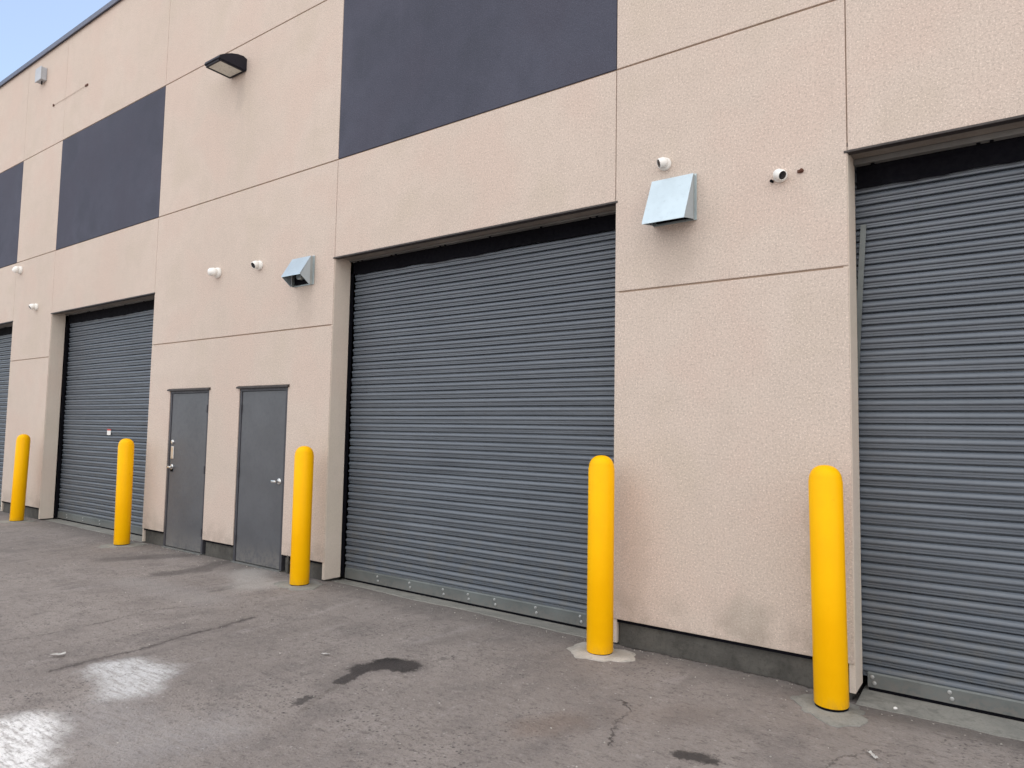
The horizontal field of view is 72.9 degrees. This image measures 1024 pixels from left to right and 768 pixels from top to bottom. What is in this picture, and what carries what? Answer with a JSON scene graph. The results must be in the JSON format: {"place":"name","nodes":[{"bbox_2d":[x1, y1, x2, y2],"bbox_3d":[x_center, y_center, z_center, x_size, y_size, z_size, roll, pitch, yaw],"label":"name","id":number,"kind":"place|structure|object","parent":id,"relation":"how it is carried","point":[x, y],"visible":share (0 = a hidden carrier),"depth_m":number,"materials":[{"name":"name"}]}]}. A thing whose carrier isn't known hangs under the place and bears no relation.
{"place":"outdoors","nodes":[
{"label":"outdoors","id":0,"kind":"place"},
{"bbox_2d":[0,0,110,81],"label":"sky","id":1,"kind":"structure","parent":0,"point":[27,27],"materials":[{"name":"blue"}]},
{"bbox_2d":[0,511,1023,767],"bbox_3d":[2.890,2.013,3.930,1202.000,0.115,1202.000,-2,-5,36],"label":"asphalt ground","id":2,"kind":"structure","parent":0,"point":[136,669],"depth_m":4.42,"materials":[{"name":"grey asphalt"}]},
{"bbox_2d":[0,434,34,522],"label":"bollard","id":3,"kind":"object","parent":2,"relation":"on","point":[19,483],"visible":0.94,"depth_m":11.56,"materials":[{"name":"yellow metal"}]},
{"bbox_2d":[98,438,146,547],"bbox_3d":[-5.324,1.522,9.567,0.581,1.535,0.440,2,-4,-12],"label":"bollard","id":4,"kind":"object","parent":2,"relation":"on","point":[123,499],"visible":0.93,"depth_m":9.50,"materials":[{"name":"yellow metal"}]},
{"bbox_2d":[273,446,323,590],"bbox_3d":[-2.212,1.426,7.344,0.581,1.535,0.441,-2,-5,36],"label":"bollard","id":5,"kind":"object","parent":2,"relation":"on","point":[301,518],"visible":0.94,"depth_m":7.26,"materials":[{"name":"yellow metal"}]},
{"bbox_2d":[12,518,1008,766],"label":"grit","id":6,"kind":"object","parent":2,"relation":"on","point":[487,632],"visible":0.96,"depth_m":5.00,"materials":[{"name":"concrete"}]},
{"bbox_2d":[0,0,1023,740],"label":"warehouse building","id":7,"kind":"structure","parent":2,"relation":"on","point":[482,340],"depth_m":6.18,"materials":[{"name":"beige paint"}]},
{"bbox_2d":[0,326,12,506],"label":"roller door","id":8,"kind":"structure","parent":7,"relation":"in","point":[5,333],"depth_m":13.85,"materials":[{"name":"paint"}]},
{"bbox_2d":[12,266,22,273],"bbox_3d":[-9.227,-2.132,12.926,0.150,0.150,0.141,-2,-5,36],"label":"security camera","id":9,"kind":"object","parent":7,"relation":"attached to","point":[17,269],"visible":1,"depth_m":12.90,"materials":[{"name":"white plastic"}]},
{"bbox_2d":[28,303,37,310],"bbox_3d":[-8.563,-1.384,12.394,0.132,0.132,0.128,-2,-5,36],"label":"security camera","id":10,"kind":"object","parent":7,"relation":"attached to","point":[33,306],"visible":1,"depth_m":12.38,"materials":[{"name":"white plastic"}]},
{"bbox_2d":[35,66,46,84],"bbox_3d":[-8.761,-5.718,12.905,0.264,0.308,0.104,-2,-5,36],"label":"junction box","id":11,"kind":"object","parent":7,"relation":"attached to","point":[40,74],"visible":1,"depth_m":12.85,"materials":[{"name":"grey paint"}]},
{"bbox_2d":[54,298,153,535],"bbox_3d":[-6.439,0.458,11.152,3.499,3.680,0.107,-2,-5,36],"label":"roller door","id":12,"kind":"structure","parent":7,"relation":"in","point":[109,367],"depth_m":11.32,"materials":[{"name":"paint"}]},
{"bbox_2d":[166,393,207,551],"bbox_3d":[-4.334,1.152,9.224,0.890,2.058,0.110,-2,-5,36],"label":"door","id":13,"kind":"structure","parent":7,"relation":"in","point":[190,410],"depth_m":9.23,"materials":[{"name":"grey paint"}]},
{"bbox_2d":[208,267,220,277],"bbox_3d":[-3.876,-1.455,9.012,0.144,0.144,0.135,-2,-5,36],"label":"security camera","id":14,"kind":"object","parent":7,"relation":"attached to","point":[215,272],"visible":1,"depth_m":8.98,"materials":[{"name":"white plastic"}]},
{"bbox_2d":[204,53,246,78],"bbox_3d":[-3.693,-4.146,8.945,0.350,0.193,0.384,-2,-5,36],"label":"wall light","id":15,"kind":"object","parent":7,"relation":"attached to","point":[229,65],"visible":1,"depth_m":8.89,"materials":[{"name":"brown metal"}]},
{"bbox_2d":[251,260,262,269],"bbox_3d":[-3.132,-1.462,8.488,0.120,0.120,0.115,-2,-5,36],"label":"security camera","id":16,"kind":"object","parent":7,"relation":"attached to","point":[257,265],"visible":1,"depth_m":8.47,"materials":[{"name":"white plastic"}]},
{"bbox_2d":[234,390,285,568],"bbox_3d":[-3.016,1.111,8.276,0.885,2.058,0.110,-2,-5,36],"label":"door","id":17,"kind":"structure","parent":7,"relation":"in","point":[260,476],"depth_m":8.27,"materials":[{"name":"grey paint"}]},
{"bbox_2d":[286,555,289,572],"bbox_3d":[-2.538,2.041,7.861,0.044,0.200,0.043,-2,-5,36],"label":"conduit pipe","id":18,"kind":"object","parent":7,"relation":"attached to","point":[288,563],"visible":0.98,"depth_m":7.85,"materials":[{"name":"metal"}]},
{"bbox_2d":[281,255,314,287],"bbox_3d":[-2.448,-1.301,7.932,0.354,0.337,0.194,-2,-5,36],"label":"vent hood","id":19,"kind":"object","parent":7,"relation":"attached to","point":[299,272],"visible":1,"depth_m":7.91,"materials":[{"name":"metal"}]},
{"bbox_2d":[341,210,615,629],"bbox_3d":[-0.422,0.283,6.825,3.471,3.689,0.112,-2,-5,36],"label":"roller door","id":20,"kind":"structure","parent":7,"relation":"in","point":[484,369],"depth_m":6.71,"materials":[{"name":"paint"}]},
{"bbox_2d":[657,157,670,170],"bbox_3d":[1.176,-1.726,5.409,0.103,0.103,0.101,-2,-5,36],"label":"security camera","id":21,"kind":"object","parent":7,"relation":"attached to","point":[663,163],"visible":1,"depth_m":5.39,"materials":[{"name":"white plastic"}]},
{"bbox_2d":[642,173,696,226],"bbox_3d":[1.196,-1.409,5.286,0.354,0.399,0.234,-2,-5,36],"label":"vent hood","id":22,"kind":"object","parent":7,"relation":"attached to","point":[672,200],"visible":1,"depth_m":5.26,"materials":[{"name":"metal"}]},
{"bbox_2d":[770,169,786,182],"bbox_3d":[1.871,-1.476,4.889,0.125,0.098,0.100,-2,-5,36],"label":"security camera","id":23,"kind":"object","parent":7,"relation":"attached to","point":[779,175],"visible":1,"depth_m":4.86,"materials":[{"name":"white plastic"}]},
{"bbox_2d":[855,127,1023,721],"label":"roller door","id":24,"kind":"structure","parent":7,"relation":"in","point":[940,235],"depth_m":4.50,"materials":[{"name":"paint"}]},
{"bbox_2d":[566,455,635,661],"bbox_3d":[0.679,1.322,5.232,0.542,1.560,0.424,-2,-5,36],"label":"bollard","id":25,"kind":"object","parent":2,"relation":"on","point":[597,645],"visible":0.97,"depth_m":5.18,"materials":[{"name":"yellow painted metal"},{"name":"concrete"}]},
{"bbox_2d":[790,465,867,727],"bbox_3d":[1.985,1.284,4.289,0.424,1.555,0.540,1,-4,1],"label":"bollard","id":26,"kind":"object","parent":2,"relation":"on","point":[827,702],"visible":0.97,"depth_m":4.24,"materials":[{"name":"yellow painted metal"},{"name":"concrete"}]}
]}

